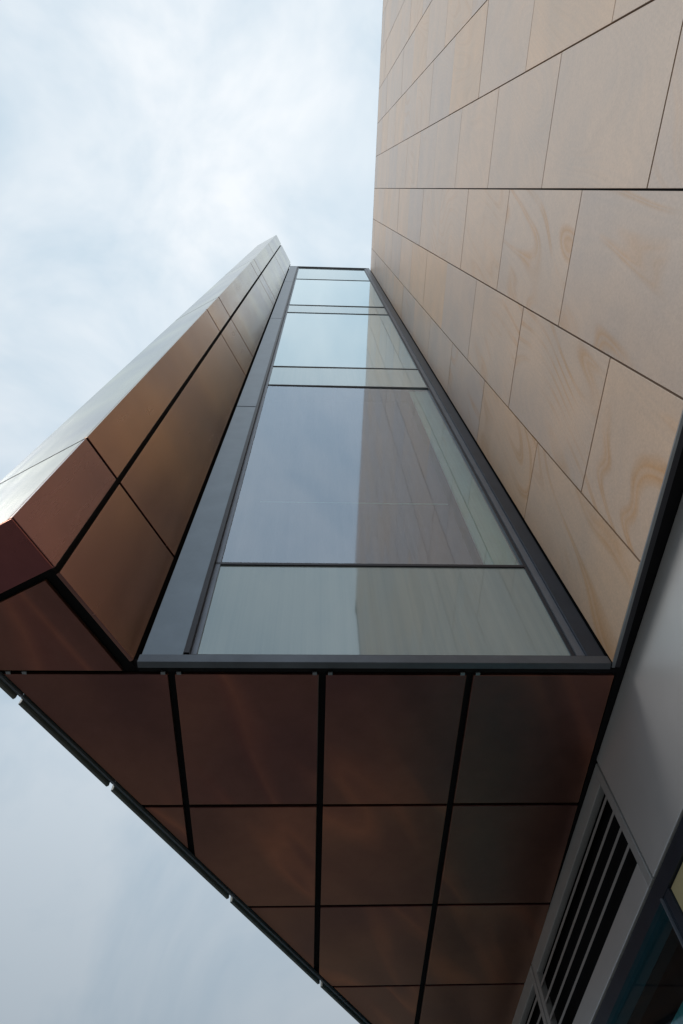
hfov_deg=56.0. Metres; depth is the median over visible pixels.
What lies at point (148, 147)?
sky
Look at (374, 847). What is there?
copper tower
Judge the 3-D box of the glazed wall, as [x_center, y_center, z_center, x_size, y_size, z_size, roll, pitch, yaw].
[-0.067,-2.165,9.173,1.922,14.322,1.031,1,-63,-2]
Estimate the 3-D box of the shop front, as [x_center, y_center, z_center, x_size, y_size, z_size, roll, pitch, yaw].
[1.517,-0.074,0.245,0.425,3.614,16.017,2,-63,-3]
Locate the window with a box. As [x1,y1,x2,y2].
[660,897,682,946]
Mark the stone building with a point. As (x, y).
(526, 270)
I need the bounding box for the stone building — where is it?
[370,0,682,1023]
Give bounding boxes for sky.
[0,0,382,1023]
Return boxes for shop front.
[512,495,682,1023]
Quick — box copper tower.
[0,235,613,1023]
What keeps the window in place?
in the shop front
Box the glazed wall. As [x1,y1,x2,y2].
[137,266,616,681]

